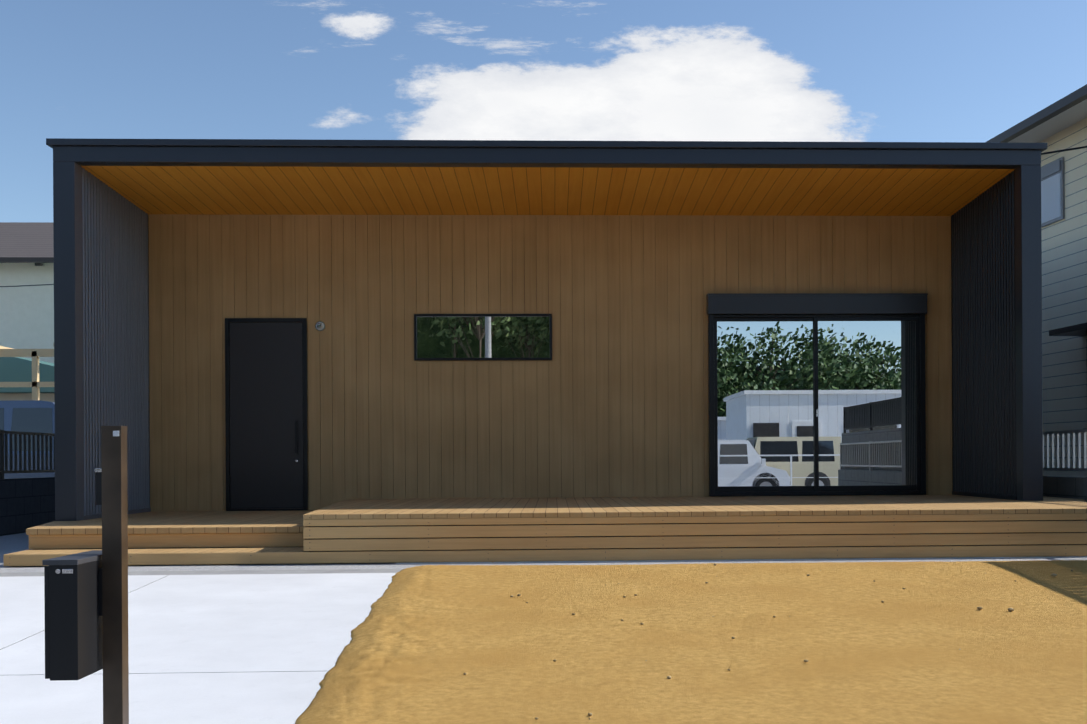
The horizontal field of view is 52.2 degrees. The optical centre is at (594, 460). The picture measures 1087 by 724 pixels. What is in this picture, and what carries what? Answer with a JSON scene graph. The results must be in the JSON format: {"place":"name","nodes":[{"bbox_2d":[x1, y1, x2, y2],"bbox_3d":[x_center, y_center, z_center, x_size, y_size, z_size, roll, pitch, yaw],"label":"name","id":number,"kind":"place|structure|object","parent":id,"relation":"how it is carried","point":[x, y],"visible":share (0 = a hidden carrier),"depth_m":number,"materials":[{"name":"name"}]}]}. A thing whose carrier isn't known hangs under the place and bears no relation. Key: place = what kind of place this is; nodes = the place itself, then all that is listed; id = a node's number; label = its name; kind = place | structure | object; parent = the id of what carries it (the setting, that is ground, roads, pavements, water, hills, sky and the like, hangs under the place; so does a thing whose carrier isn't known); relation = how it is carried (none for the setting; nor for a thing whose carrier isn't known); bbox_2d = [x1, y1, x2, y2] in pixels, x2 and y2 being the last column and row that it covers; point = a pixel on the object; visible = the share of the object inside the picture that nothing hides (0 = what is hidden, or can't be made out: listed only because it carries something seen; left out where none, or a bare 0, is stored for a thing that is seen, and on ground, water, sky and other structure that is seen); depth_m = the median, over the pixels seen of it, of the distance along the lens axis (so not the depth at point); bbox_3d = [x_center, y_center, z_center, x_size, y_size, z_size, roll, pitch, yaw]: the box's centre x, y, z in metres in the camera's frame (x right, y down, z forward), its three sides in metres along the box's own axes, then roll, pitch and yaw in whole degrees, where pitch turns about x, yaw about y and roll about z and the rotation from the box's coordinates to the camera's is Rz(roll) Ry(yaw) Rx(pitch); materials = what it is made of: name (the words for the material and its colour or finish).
{"place":"outdoors","nodes":[
{"label":"outdoors","id":0,"kind":"place"},
{"bbox_2d":[4,547,307,554],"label":"step","id":1,"kind":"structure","parent":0,"point":[171,550],"depth_m":8.71,"materials":[{"name":"brown wood"}]},
{"bbox_2d":[29,533,303,548],"bbox_3d":[-3.423,0.653,8.978,2.270,0.113,0.030,0,0,-2],"label":"step riser","id":2,"kind":"object","parent":1,"relation":"on","point":[86,541],"visible":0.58,"depth_m":8.96,"materials":[{"name":"brown wood"}]},
{"bbox_2d":[26,510,314,534],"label":"porch deck","id":3,"kind":"structure","parent":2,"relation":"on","point":[177,522],"depth_m":9.47,"materials":[{"name":"brown wood"}]},
{"bbox_2d":[0,573,395,723],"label":"driveway","id":4,"kind":"structure","parent":0,"point":[257,638],"depth_m":5.52,"materials":[{"name":"concrete"}]},
{"bbox_2d":[95,426,128,723],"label":"post","id":5,"kind":"object","parent":4,"relation":"on","point":[111,487],"visible":1,"depth_m":3.54,"materials":[{"name":"brown wood"}]},
{"bbox_2d":[42,550,102,680],"bbox_3d":[-1.636,0.489,3.564,0.106,0.369,0.368,0,0,-2],"label":"mailbox","id":6,"kind":"object","parent":5,"relation":"attached to","point":[73,636],"visible":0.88,"depth_m":3.39,"materials":[{"name":"black metal"}]},
{"bbox_2d":[0,576,302,673],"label":"pavement joint","id":7,"kind":"object","parent":4,"relation":"on","point":[146,673],"visible":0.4,"depth_m":5.01,"materials":[{"name":"grey concrete"}]},
{"bbox_2d":[0,569,402,575],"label":"concrete curb","id":8,"kind":"object","parent":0,"point":[221,572],"depth_m":8.04,"materials":[{"name":"concrete"}]},
{"bbox_2d":[295,560,1086,723],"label":"sand","id":9,"kind":"structure","parent":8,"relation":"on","point":[424,638],"depth_m":5.30,"materials":[{"name":"beige sand"}]},
{"bbox_2d":[463,562,1072,719],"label":"pebbles","id":10,"kind":"object","parent":9,"relation":"on","point":[882,601],"visible":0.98,"depth_m":6.15,"materials":[{"name":"brown stone"}]},
{"bbox_2d":[0,533,1086,572],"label":"ground pad","id":11,"kind":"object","parent":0,"point":[12,543],"depth_m":8.50,"materials":[{"name":"grey concrete"}]},
{"bbox_2d":[0,222,53,362],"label":"house","id":12,"kind":"structure","parent":11,"relation":"on","point":[26,258],"depth_m":28.71,"materials":[{"name":"tile"}]},
{"bbox_2d":[0,146,1086,286],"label":"cable","id":13,"kind":"object","parent":12,"relation":"attached to","point":[1041,154],"visible":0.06,"depth_m":13.29,"materials":[{"name":"black metal"}]},
{"bbox_2d":[0,342,53,401],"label":"shed and frame","id":14,"kind":"structure","parent":11,"relation":"on","point":[22,377],"depth_m":23.48,"materials":[{"name":"beige"}]},
{"bbox_2d":[0,400,54,478],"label":"van","id":15,"kind":"object","parent":11,"relation":"on","point":[37,416],"depth_m":17.70,"materials":[{"name":"blue metal"}]},
{"bbox_2d":[10,564,228,566],"bbox_3d":[-3.399,0.777,8.752,2.260,0.064,0.445,0,0,-2],"label":"step base","id":16,"kind":"object","parent":11,"relation":"on","point":[201,564],"visible":0.14,"depth_m":8.54,"materials":[{"name":"grey concrete"}]},
{"bbox_2d":[87,547,251,548],"bbox_3d":[-3.616,0.704,10.462,2.530,0.213,2.950,0,0,-2],"label":"step","id":17,"kind":"object","parent":11,"relation":"on","point":[200,547],"visible":0.09,"depth_m":9.01,"materials":[{"name":"brown wood"}]},
{"bbox_2d":[0,572,396,576],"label":"concrete strip","id":18,"kind":"object","parent":11,"relation":"on","point":[251,573],"visible":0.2,"depth_m":7.94,"materials":[{"name":"concrete"}]},
{"bbox_2d":[46,138,1046,520],"bbox_3d":[-0.517,-1.071,14.810,9.190,3.726,9.285,0,0,-2],"label":"house frame","id":19,"kind":"object","parent":11,"relation":"on","point":[1024,160],"visible":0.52,"depth_m":10.21,"materials":[{"name":"grey metal"}]},
{"bbox_2d":[81,167,150,519],"bbox_3d":[-4.751,-0.955,11.090,0.020,3.545,1.782,0,0,-2],"label":"panel","id":20,"kind":"object","parent":19,"relation":"attached to","point":[123,309],"visible":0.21,"depth_m":10.99,"materials":[{"name":"grey metal"}]},
{"bbox_2d":[81,166,1014,215],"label":"soffit","id":21,"kind":"structure","parent":19,"relation":"attached to","point":[242,190],"depth_m":11.10,"materials":[{"name":"brown wood"}]},
{"bbox_2d":[951,170,1016,499],"bbox_3d":[3.975,-1.008,11.405,0.020,3.545,1.782,0,0,-2],"label":"panel","id":22,"kind":"object","parent":19,"relation":"attached to","point":[979,430],"visible":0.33,"depth_m":11.30,"materials":[{"name":"black metal"}]},
{"bbox_2d":[148,214,952,511],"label":"board wall","id":23,"kind":"structure","parent":11,"relation":"on","point":[395,411],"depth_m":12.03,"materials":[{"name":"brown wood"}]},
{"bbox_2d":[225,318,307,510],"bbox_3d":[-3.528,-0.491,11.932,0.870,2.073,0.040,0,0,-2],"label":"door frame","id":24,"kind":"object","parent":23,"relation":"attached to","point":[227,400],"visible":0.98,"depth_m":11.91,"materials":[{"name":"black metal"}]},
{"bbox_2d":[228,336,229,484],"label":"door hinges","id":25,"kind":"object","parent":24,"relation":"attached to","point":[228,410],"depth_m":11.89,"materials":[{"name":"black metal"}]},
{"bbox_2d":[229,322,303,508],"bbox_3d":[-3.528,-0.480,11.936,0.782,2.007,0.021,0,0,-2],"label":"door leaf","id":26,"kind":"object","parent":24,"relation":"in","point":[266,397],"visible":0.9,"depth_m":11.93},
{"bbox_2d":[295,419,297,461],"bbox_3d":[-3.204,-0.210,11.913,0.032,0.463,0.050,0,0,-2],"label":"door handle","id":27,"kind":"object","parent":26,"relation":"attached to","point":[296,436],"visible":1,"depth_m":11.89,"materials":[{"name":"black metal"}]},
{"bbox_2d":[315,321,324,330],"bbox_3d":[-2.953,-1.443,11.922,0.104,0.104,0.082,0,0,-2],"label":"porch light","id":28,"kind":"object","parent":23,"relation":"attached to","point":[319,325],"visible":1,"depth_m":11.92,"materials":[{"name":"silver metal"}]},
{"bbox_2d":[414,314,551,360],"bbox_3d":[-1.202,-1.333,12.017,1.492,0.504,0.038,0,0,-2],"label":"window frame","id":29,"kind":"object","parent":23,"relation":"attached to","point":[468,315],"visible":0.96,"depth_m":12.00,"materials":[{"name":"black metal"}]},
{"bbox_2d":[417,317,549,357],"bbox_3d":[-1.202,-1.333,12.024,1.436,0.448,0.013,0,0,-2],"label":"window glass","id":30,"kind":"object","parent":29,"relation":"in","point":[483,337],"visible":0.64,"depth_m":12.02,"materials":[{"name":"clear glass"}]},
{"bbox_2d":[706,293,927,314],"bbox_3d":[2.433,-1.701,12.100,2.415,0.220,0.135,0,0,-2],"label":"shutter box","id":31,"kind":"object","parent":23,"relation":"attached to","point":[800,303],"visible":0.98,"depth_m":12.04,"materials":[{"name":"grey metal"}]},
{"bbox_2d":[708,314,925,495],"bbox_3d":[2.439,-0.602,12.125,2.379,1.978,0.085,0,0,-2],"label":"sliding window frame","id":32,"kind":"object","parent":23,"relation":"in","point":[918,488],"visible":1,"depth_m":12.11,"materials":[{"name":"black metal"}]},
{"bbox_2d":[717,321,915,485],"bbox_3d":[2.439,-0.620,12.133,2.185,1.803,0.031,0,0,-2],"label":"window glass","id":33,"kind":"object","parent":32,"relation":"in","point":[866,397],"visible":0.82,"depth_m":12.13,"materials":[{"name":"clear glass"}]},
{"bbox_2d":[396,556,1086,563],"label":"deck base","id":34,"kind":"object","parent":11,"relation":"on","point":[742,560],"visible":0.09,"depth_m":8.65,"materials":[{"name":"grey concrete"}]},
{"bbox_2d":[987,84,1086,476],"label":"house","id":35,"kind":"structure","parent":11,"relation":"on","point":[1060,124],"depth_m":14.46,"materials":[{"name":"beige"}]},
{"bbox_2d":[1043,429,1086,501],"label":"fence","id":36,"kind":"object","parent":11,"relation":"on","point":[1065,487],"visible":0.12,"depth_m":11.17,"materials":[{"name":"black metal"}]},
{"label":"deck","id":37,"kind":"structure","parent":11,"relation":"on","visible":0},
{"bbox_2d":[3,513,1086,565],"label":"deck fascia","id":38,"kind":"structure","parent":37,"relation":"attached to","point":[1017,542],"depth_m":8.63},
{"bbox_2d":[303,495,1086,518],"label":"wooden deck","id":39,"kind":"structure","parent":38,"relation":"on","point":[639,506],"depth_m":9.47,"materials":[{"name":"brown wood"}]},
{"bbox_2d":[0,0,1086,221],"label":"sky","id":40,"kind":"structure","parent":0,"point":[538,70],"materials":[{"name":"blue"}]},
{"bbox_3d":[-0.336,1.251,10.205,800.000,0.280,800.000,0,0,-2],"label":"ground","id":41,"kind":"structure","parent":0,"visible":0},
{"bbox_2d":[0,430,54,535],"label":"fence","id":42,"kind":"object","parent":41,"relation":"on","point":[25,503],"visible":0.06,"depth_m":12.74,"materials":[{"name":"black metal"}]}
]}

